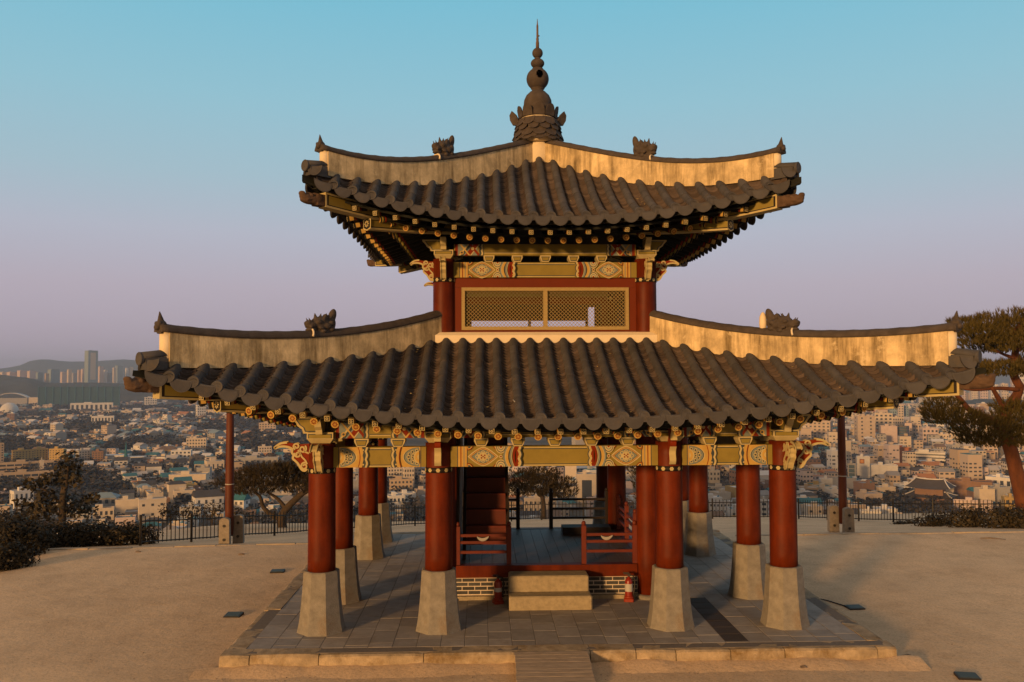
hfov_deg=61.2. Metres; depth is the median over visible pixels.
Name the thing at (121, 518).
house
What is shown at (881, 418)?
apartment block
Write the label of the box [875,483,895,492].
house
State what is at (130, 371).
apartment tower
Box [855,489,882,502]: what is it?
house
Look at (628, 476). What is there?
house
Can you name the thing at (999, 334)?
pine tree
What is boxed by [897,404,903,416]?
apartment block
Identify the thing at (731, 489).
house
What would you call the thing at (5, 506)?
house
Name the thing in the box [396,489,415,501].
house
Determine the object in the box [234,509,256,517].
house
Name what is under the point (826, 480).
shop building
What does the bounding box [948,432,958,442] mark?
apartment block
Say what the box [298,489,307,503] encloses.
house
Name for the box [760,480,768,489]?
house
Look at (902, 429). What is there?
glass building
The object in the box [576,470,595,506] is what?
office building
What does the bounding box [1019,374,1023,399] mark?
apartment tower
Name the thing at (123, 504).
shop building
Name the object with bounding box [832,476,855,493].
house
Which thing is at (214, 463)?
shop building
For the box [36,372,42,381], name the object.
apartment tower
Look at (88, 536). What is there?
shrub
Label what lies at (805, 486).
shop building
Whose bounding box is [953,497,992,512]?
shop building
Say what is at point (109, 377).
apartment tower
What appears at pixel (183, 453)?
row house
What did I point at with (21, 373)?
apartment tower
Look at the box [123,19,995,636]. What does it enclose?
pavilion
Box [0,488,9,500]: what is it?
shop building
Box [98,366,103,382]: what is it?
apartment tower
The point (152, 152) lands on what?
sky
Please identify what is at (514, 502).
house
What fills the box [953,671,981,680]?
ground lamp
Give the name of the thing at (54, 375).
apartment tower
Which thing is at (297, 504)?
house
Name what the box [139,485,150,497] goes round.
house
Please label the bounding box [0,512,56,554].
shrub
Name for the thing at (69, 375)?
apartment tower
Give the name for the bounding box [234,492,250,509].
row house
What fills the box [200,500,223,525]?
round bush
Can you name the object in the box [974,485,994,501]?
house
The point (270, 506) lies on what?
house
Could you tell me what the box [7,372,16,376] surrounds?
apartment tower
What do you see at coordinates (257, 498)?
house
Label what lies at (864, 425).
apartment block
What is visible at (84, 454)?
apartment block
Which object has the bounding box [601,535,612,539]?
cloth tie
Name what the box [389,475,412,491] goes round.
apartment block
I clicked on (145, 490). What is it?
house
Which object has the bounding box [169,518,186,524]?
house
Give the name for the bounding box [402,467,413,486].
apartment block
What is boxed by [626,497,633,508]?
house
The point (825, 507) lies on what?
house
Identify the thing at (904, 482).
house
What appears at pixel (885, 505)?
house
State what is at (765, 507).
shop building
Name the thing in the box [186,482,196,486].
house
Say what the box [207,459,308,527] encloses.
pine tree
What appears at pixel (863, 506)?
house
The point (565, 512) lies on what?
house
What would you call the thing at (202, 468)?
shop building
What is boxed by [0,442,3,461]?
apartment block
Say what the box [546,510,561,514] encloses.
house
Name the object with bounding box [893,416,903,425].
office building
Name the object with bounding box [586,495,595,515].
house
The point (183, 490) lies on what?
shop building
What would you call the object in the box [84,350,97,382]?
skyscraper
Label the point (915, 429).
apartment block
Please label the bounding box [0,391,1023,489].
distant houses
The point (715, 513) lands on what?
house
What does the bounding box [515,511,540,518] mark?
house
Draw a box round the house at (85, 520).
[66,509,92,524]
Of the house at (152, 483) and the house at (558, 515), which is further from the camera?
the house at (152, 483)
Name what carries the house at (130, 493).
on the ground
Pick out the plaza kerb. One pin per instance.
(285, 543)
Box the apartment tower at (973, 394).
[969,391,977,399]
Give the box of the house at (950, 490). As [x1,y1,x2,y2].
[946,488,953,493]
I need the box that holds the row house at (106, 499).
[93,492,119,506]
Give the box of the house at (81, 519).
[66,518,83,522]
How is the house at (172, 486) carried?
on the ground
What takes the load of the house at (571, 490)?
on the ground
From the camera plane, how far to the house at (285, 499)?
594.04 m
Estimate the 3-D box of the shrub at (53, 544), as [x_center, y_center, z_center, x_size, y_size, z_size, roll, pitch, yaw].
[-11.520,4.914,20.898,0.885,0.973,1.482,-2,-3,39]
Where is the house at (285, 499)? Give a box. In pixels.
[277,495,292,503]
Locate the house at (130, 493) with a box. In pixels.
[119,489,134,498]
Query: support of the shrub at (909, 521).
on the ground
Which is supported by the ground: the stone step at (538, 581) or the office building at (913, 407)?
the office building at (913, 407)
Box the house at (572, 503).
[563,500,575,506]
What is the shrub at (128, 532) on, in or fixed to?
on the ground
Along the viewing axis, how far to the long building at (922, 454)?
874.13 m
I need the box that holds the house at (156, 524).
[142,522,161,530]
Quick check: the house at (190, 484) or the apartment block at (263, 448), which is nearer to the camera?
the house at (190, 484)
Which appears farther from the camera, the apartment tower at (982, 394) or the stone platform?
the apartment tower at (982, 394)
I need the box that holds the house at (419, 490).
[414,486,424,496]
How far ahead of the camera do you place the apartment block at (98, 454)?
905.57 m
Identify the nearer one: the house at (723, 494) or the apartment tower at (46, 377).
the house at (723, 494)
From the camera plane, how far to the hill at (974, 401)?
2042.74 m
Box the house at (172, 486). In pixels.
[166,480,186,502]
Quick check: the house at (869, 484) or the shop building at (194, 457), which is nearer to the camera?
the house at (869, 484)
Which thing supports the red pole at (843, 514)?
on the ground
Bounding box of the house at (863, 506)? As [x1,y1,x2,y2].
[848,500,865,508]
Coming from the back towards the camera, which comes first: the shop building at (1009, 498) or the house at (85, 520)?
the shop building at (1009, 498)
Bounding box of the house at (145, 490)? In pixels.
[144,487,160,497]
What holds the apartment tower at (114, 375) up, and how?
on the ground
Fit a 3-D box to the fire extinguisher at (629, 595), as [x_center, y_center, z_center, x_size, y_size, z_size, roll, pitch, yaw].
[2.025,4.242,14.950,0.212,0.487,0.170,-1,-2,10]
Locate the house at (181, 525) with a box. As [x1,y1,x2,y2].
[168,524,186,527]
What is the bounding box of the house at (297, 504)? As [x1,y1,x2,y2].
[290,502,303,510]
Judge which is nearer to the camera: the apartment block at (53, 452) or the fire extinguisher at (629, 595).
the fire extinguisher at (629, 595)
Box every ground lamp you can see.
[223,612,243,617]
[270,569,284,572]
[844,604,865,609]
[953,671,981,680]
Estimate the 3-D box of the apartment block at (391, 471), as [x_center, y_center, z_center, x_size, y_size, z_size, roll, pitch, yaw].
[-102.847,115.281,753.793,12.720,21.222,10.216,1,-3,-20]
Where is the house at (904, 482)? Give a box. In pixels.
[893,481,907,489]
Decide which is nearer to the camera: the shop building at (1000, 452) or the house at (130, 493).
the house at (130, 493)
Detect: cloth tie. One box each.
[477,536,488,540]
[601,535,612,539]
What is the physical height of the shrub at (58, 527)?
1.074 m
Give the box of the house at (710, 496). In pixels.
[708,493,721,510]
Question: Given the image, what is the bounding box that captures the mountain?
[0,359,1019,385]
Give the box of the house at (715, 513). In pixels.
[710,511,724,515]
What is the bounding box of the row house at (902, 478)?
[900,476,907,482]
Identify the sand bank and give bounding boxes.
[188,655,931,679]
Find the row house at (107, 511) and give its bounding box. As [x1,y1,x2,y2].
[92,504,114,520]
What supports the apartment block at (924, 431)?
on the ground
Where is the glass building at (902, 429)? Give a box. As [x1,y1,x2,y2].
[897,424,908,437]
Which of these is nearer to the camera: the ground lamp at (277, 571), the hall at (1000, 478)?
the ground lamp at (277, 571)
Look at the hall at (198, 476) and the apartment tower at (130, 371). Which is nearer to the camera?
the hall at (198, 476)
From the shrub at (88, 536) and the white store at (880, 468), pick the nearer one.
the shrub at (88, 536)
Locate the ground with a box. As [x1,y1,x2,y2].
[0,386,1023,681]
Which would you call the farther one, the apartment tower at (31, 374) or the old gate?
the apartment tower at (31, 374)
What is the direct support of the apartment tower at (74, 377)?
on the ground
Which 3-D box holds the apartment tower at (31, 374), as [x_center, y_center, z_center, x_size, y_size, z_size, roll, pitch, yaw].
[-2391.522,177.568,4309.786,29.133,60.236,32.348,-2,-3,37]
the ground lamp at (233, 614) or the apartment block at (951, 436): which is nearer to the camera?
the ground lamp at (233, 614)
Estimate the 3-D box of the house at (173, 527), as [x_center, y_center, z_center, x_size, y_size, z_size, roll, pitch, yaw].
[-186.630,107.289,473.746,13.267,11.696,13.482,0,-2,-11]
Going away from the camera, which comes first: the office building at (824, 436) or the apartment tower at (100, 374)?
the office building at (824, 436)
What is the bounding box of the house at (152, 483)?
[136,480,156,486]
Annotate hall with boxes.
[156,446,177,453]
[169,470,209,481]
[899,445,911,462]
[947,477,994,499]
[985,473,1010,486]
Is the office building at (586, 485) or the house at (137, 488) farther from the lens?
the house at (137, 488)
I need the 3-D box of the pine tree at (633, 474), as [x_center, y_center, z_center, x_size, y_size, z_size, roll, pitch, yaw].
[6.630,8.794,44.010,1.743,5.881,1.612,0,-2,-2]
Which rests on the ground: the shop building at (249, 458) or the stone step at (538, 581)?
the shop building at (249, 458)
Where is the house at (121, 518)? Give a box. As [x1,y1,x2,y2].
[115,515,135,524]
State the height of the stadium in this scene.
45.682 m
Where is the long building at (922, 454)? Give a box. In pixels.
[911,449,946,465]
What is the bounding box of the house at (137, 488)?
[136,483,151,496]
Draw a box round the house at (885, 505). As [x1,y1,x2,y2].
[873,504,895,513]
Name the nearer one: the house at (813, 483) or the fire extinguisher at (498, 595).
the fire extinguisher at (498, 595)
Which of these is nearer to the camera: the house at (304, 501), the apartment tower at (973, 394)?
the house at (304, 501)
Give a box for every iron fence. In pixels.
[139,510,307,545]
[353,498,768,527]
[798,498,1013,521]
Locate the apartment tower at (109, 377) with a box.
[107,373,111,382]
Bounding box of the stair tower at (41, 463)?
[40,457,43,468]
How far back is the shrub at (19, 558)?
18.59 m
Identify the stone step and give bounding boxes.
[508,570,588,591]
[508,589,591,610]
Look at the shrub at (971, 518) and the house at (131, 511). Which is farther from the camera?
the house at (131, 511)
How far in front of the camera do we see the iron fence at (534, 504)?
36.02 m
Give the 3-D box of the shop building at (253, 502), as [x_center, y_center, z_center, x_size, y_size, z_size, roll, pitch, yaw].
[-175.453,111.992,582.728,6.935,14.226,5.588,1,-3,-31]
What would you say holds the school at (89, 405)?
on the ground
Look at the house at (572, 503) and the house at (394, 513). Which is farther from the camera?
the house at (572, 503)
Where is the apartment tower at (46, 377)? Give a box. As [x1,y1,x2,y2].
[44,373,48,382]
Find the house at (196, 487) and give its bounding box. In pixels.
[187,485,202,490]
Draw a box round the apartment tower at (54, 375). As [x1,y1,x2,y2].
[47,369,59,382]
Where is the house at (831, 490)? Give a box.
[824,486,848,496]
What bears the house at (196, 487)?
on the ground
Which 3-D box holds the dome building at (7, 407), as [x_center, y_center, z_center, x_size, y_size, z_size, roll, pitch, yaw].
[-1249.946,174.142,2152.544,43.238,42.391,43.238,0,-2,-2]
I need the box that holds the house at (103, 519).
[88,518,108,527]
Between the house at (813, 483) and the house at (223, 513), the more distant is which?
the house at (813, 483)
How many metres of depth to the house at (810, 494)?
579.54 m
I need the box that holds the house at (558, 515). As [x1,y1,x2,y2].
[546,513,561,518]
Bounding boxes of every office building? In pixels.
[144,396,156,404]
[196,405,205,415]
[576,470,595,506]
[819,434,826,444]
[847,460,856,476]
[879,424,897,443]
[888,408,896,415]
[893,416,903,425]
[904,405,908,416]
[909,404,921,415]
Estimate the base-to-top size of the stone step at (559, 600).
0.226 m
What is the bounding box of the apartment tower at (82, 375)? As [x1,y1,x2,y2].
[81,369,83,381]
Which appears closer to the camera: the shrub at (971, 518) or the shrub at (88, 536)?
the shrub at (88, 536)
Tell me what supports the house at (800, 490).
on the ground
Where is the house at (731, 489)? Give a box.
[725,485,735,499]
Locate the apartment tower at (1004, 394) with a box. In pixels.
[999,383,1008,398]
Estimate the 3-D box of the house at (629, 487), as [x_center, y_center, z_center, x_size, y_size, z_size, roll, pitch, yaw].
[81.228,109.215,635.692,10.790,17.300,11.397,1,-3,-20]
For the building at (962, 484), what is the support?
on the ground
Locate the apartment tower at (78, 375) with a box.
[77,370,80,381]
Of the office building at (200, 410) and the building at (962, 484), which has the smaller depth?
the building at (962, 484)
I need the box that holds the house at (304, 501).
[301,499,307,508]
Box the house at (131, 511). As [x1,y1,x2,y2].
[125,509,137,518]
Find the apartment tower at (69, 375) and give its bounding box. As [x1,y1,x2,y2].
[67,369,71,382]
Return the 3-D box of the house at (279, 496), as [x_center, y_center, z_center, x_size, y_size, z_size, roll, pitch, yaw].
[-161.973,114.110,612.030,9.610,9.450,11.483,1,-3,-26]
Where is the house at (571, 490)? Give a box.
[564,483,575,497]
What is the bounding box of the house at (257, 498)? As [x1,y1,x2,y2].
[252,495,269,500]
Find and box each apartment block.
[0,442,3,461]
[11,448,34,461]
[33,446,47,459]
[49,446,66,462]
[76,448,89,464]
[92,449,105,462]
[186,436,207,451]
[258,444,271,453]
[259,421,276,430]
[387,467,401,484]
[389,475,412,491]
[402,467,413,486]
[524,493,557,511]
[565,466,575,482]
[709,497,729,515]
[804,421,832,437]
[854,414,875,442]
[872,412,892,432]
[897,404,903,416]
[912,422,920,437]
[919,426,938,445]
[938,432,948,438]
[946,443,959,457]
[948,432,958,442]
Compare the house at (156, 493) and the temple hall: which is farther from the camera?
the temple hall
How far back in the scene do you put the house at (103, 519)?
501.44 m
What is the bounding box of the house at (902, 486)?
[898,484,911,489]
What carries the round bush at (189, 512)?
on the ground
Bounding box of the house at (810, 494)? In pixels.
[797,492,818,497]
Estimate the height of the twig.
0.053 m
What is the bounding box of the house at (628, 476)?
[626,474,635,481]
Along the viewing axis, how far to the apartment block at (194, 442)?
1088.93 m
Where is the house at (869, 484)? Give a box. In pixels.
[853,479,874,494]
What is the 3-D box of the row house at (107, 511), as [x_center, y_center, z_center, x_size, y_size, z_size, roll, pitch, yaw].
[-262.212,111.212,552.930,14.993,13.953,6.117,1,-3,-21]
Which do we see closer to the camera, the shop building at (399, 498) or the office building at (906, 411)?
the shop building at (399, 498)
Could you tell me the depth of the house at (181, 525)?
492.14 m
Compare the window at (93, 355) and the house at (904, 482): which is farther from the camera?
the window at (93, 355)
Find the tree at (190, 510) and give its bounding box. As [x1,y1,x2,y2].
[179,502,203,523]
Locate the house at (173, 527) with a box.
[160,526,180,530]
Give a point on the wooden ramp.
(565, 666)
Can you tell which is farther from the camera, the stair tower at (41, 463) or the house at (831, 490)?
the stair tower at (41, 463)
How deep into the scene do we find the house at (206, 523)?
516.50 m
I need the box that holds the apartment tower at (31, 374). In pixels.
[27,371,35,378]
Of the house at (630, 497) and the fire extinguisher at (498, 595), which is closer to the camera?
the fire extinguisher at (498, 595)
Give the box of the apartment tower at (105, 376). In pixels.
[104,370,107,382]
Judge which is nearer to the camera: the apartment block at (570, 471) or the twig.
the twig
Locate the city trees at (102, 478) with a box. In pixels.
[0,401,1022,530]
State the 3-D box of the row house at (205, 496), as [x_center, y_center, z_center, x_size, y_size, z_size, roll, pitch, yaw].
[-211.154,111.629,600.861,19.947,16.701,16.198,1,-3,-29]
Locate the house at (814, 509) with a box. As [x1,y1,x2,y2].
[803,501,821,514]
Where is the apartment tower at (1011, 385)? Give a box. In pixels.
[1010,378,1014,394]
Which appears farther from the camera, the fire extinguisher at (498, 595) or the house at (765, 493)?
the house at (765, 493)
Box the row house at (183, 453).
[171,448,192,457]
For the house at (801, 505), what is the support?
on the ground
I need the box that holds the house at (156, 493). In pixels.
[146,489,162,496]
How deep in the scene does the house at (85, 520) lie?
521.48 m
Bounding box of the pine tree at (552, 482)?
[508,466,579,518]
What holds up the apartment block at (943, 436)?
on the ground
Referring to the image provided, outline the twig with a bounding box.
[980,537,1005,539]
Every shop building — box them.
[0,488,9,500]
[10,487,33,511]
[115,495,137,513]
[138,494,166,523]
[173,486,194,506]
[189,453,204,469]
[196,465,211,476]
[204,458,223,474]
[234,455,278,468]
[250,497,257,507]
[387,491,404,506]
[708,467,719,482]
[708,484,721,489]
[760,496,768,515]
[797,483,817,493]
[819,475,832,484]
[860,506,880,513]
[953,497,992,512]
[998,446,1003,457]
[1001,493,1015,511]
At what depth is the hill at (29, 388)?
3191.72 m
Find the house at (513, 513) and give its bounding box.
[509,510,514,516]
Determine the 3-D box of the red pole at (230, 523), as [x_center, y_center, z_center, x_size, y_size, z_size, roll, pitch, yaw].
[-7.055,3.091,21.834,0.336,4.050,0.815,-1,-3,22]
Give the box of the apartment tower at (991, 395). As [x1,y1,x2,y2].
[989,384,998,398]
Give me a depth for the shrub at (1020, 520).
23.80 m
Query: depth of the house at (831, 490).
631.34 m
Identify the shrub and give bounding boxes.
[0,506,33,533]
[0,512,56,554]
[0,535,42,570]
[17,527,64,548]
[33,518,87,546]
[58,516,124,546]
[100,519,163,545]
[890,519,918,524]
[911,511,955,526]
[944,504,997,527]
[979,503,1023,528]
[1010,507,1023,528]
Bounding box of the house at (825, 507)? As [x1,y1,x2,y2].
[823,503,838,514]
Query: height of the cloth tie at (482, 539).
0.094 m
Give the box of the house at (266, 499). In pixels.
[257,498,273,507]
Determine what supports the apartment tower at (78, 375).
on the ground
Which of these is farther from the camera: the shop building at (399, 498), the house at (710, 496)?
the shop building at (399, 498)
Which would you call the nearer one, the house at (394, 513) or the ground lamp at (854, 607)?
the ground lamp at (854, 607)
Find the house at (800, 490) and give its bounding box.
[797,488,813,493]
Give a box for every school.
[0,459,53,472]
[0,469,53,484]
[70,402,112,410]
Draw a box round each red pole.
[218,413,244,543]
[827,416,854,532]
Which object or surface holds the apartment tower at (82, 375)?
on the ground
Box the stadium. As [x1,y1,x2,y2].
[0,393,37,404]
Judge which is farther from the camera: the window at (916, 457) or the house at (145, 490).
the window at (916, 457)
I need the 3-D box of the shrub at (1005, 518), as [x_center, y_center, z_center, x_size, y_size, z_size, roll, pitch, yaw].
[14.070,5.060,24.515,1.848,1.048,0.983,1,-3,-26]
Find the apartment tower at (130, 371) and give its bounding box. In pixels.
[129,367,132,377]
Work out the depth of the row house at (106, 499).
601.93 m
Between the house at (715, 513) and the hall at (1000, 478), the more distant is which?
the hall at (1000, 478)
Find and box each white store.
[856,454,869,477]
[870,462,897,477]
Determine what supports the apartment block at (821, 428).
on the ground
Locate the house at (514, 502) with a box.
[509,497,522,510]
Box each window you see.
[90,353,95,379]
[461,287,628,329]
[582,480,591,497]
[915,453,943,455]
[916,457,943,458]
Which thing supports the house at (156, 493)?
on the ground
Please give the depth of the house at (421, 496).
637.38 m
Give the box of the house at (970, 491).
[966,487,973,499]
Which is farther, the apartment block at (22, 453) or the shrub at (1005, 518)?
the apartment block at (22, 453)
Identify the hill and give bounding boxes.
[0,375,37,380]
[0,380,184,401]
[904,399,1022,409]
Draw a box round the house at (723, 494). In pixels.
[709,489,730,499]
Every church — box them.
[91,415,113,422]
[106,443,145,463]
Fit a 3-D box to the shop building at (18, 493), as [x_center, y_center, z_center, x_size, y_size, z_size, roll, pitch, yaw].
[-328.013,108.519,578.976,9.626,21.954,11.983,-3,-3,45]
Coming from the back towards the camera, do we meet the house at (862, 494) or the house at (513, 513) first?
the house at (862, 494)
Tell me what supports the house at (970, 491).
on the ground
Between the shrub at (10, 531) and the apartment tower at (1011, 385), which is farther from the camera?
the apartment tower at (1011, 385)
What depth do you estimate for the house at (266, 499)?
604.11 m
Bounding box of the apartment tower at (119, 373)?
[115,365,122,382]
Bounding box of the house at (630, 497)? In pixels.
[627,495,633,500]
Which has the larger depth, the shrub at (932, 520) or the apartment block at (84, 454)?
the apartment block at (84, 454)
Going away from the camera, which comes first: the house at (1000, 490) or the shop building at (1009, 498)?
the shop building at (1009, 498)
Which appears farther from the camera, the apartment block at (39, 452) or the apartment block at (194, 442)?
the apartment block at (194, 442)
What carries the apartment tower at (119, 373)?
on the ground
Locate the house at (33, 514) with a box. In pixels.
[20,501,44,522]
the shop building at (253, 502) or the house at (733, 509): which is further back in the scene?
the shop building at (253, 502)
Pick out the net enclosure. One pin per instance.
(60, 395)
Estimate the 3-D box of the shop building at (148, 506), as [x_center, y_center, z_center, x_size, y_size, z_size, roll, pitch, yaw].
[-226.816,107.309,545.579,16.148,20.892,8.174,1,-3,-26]
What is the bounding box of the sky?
[0,0,1023,367]
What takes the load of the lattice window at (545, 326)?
in the pavilion
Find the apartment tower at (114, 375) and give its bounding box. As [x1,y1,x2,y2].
[112,367,115,382]
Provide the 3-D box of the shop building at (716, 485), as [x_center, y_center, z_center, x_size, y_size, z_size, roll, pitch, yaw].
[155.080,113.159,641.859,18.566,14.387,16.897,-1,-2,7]
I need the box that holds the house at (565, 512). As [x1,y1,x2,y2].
[558,501,568,516]
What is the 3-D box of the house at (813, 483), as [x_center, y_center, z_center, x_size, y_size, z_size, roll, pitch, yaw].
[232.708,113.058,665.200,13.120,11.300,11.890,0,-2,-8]
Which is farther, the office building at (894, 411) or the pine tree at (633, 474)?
the office building at (894, 411)
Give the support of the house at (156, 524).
on the ground
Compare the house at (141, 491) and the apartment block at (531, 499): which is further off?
the house at (141, 491)
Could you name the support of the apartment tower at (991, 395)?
on the ground
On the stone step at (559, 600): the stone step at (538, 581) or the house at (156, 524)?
the stone step at (538, 581)
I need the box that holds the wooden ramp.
[514,651,595,681]
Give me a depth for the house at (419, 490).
649.88 m
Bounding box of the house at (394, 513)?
[390,509,402,521]
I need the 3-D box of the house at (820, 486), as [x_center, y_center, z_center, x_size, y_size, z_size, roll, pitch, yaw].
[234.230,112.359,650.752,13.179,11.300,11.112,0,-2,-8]
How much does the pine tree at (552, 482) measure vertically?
7.193 m
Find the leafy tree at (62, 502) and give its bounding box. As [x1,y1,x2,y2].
[3,449,100,539]
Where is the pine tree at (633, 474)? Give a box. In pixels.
[626,465,635,508]
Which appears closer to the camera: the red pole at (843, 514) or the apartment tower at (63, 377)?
the red pole at (843, 514)
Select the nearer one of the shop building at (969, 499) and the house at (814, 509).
the house at (814, 509)
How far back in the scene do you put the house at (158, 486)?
664.00 m
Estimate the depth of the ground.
15.90 m
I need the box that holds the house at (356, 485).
[353,477,358,491]
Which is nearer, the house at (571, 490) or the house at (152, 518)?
the house at (152, 518)
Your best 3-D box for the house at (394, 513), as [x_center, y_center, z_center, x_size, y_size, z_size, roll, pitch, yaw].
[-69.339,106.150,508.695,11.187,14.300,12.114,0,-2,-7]
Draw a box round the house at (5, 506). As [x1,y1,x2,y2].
[0,504,12,516]
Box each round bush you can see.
[158,501,184,529]
[178,501,203,521]
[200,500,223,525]
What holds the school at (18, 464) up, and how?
on the ground
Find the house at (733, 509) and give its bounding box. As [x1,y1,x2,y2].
[725,504,735,515]
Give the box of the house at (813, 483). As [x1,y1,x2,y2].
[807,481,820,485]
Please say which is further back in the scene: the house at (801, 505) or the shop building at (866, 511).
the house at (801, 505)
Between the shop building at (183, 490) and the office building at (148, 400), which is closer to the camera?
the shop building at (183, 490)
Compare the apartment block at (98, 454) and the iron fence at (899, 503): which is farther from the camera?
the apartment block at (98, 454)
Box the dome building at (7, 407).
[0,402,18,412]
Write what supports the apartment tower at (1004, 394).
on the ground
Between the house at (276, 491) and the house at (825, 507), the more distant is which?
the house at (276, 491)
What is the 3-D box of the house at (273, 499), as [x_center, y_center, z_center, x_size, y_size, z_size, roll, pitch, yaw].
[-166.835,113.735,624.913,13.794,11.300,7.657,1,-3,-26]
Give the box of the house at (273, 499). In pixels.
[270,491,291,501]
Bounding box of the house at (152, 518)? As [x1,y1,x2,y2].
[144,517,161,529]
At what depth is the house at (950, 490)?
621.65 m
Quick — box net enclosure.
[38,385,119,405]
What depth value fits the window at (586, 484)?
601.91 m
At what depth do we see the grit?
11.94 m
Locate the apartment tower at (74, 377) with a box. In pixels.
[72,373,76,382]
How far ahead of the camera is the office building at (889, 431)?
1080.54 m
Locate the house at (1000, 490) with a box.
[988,483,1009,501]
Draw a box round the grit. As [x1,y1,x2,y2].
[18,550,1009,681]
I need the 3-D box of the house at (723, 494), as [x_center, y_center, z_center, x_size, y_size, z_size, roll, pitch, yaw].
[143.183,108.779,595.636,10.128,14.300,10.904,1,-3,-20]
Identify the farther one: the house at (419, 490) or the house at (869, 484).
the house at (419, 490)
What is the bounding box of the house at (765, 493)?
[760,490,768,498]
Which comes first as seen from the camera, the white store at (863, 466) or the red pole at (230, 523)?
the red pole at (230, 523)
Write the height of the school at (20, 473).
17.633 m
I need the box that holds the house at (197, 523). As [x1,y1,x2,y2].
[177,514,198,527]
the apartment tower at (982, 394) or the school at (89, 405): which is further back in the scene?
the apartment tower at (982, 394)
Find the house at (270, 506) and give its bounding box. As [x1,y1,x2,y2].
[260,504,278,520]
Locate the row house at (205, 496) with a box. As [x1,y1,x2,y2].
[191,489,224,510]
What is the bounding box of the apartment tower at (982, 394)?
[978,391,987,398]
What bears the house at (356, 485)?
on the ground
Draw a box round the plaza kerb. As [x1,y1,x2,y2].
[12,530,1023,560]
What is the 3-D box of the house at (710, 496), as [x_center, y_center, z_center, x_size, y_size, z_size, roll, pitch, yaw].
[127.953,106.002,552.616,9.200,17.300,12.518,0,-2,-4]
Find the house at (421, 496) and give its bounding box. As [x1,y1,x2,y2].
[419,494,424,501]
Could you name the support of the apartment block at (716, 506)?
on the ground
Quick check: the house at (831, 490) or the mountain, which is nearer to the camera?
the house at (831, 490)
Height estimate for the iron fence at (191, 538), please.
1.552 m
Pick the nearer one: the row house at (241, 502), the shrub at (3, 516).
the shrub at (3, 516)
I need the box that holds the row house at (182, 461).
[169,458,186,468]
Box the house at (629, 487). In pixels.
[626,479,632,492]
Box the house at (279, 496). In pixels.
[275,494,288,503]
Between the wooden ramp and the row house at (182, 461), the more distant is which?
the row house at (182, 461)
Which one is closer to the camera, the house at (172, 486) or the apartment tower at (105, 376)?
the house at (172, 486)
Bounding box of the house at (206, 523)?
[204,518,220,525]
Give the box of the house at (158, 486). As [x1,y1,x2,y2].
[156,482,167,489]
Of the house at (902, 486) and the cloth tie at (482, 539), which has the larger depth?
the house at (902, 486)
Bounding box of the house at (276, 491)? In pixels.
[268,489,287,498]
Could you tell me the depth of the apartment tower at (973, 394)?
2452.05 m
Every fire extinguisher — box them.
[492,574,503,604]
[623,572,634,601]
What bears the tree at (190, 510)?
on the ground
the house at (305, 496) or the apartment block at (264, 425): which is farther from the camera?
the apartment block at (264, 425)
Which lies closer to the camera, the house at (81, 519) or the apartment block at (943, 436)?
the house at (81, 519)
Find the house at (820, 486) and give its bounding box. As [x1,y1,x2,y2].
[812,483,832,494]
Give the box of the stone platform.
[219,529,896,667]
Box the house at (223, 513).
[207,509,224,517]
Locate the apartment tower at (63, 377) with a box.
[60,372,66,382]
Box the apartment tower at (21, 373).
[17,370,26,377]
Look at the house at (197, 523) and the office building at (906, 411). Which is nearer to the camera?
the house at (197, 523)
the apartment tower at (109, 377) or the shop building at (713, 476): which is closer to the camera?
the shop building at (713, 476)
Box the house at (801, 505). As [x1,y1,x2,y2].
[797,498,822,514]
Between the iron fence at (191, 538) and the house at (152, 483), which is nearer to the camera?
the iron fence at (191, 538)
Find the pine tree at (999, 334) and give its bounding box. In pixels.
[916,305,1023,510]
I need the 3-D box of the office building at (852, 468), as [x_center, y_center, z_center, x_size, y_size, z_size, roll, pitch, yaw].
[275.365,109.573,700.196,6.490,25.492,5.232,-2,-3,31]
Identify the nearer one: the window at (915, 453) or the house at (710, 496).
the house at (710, 496)
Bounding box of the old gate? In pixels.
[904,477,957,506]
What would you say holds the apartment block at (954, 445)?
on the ground

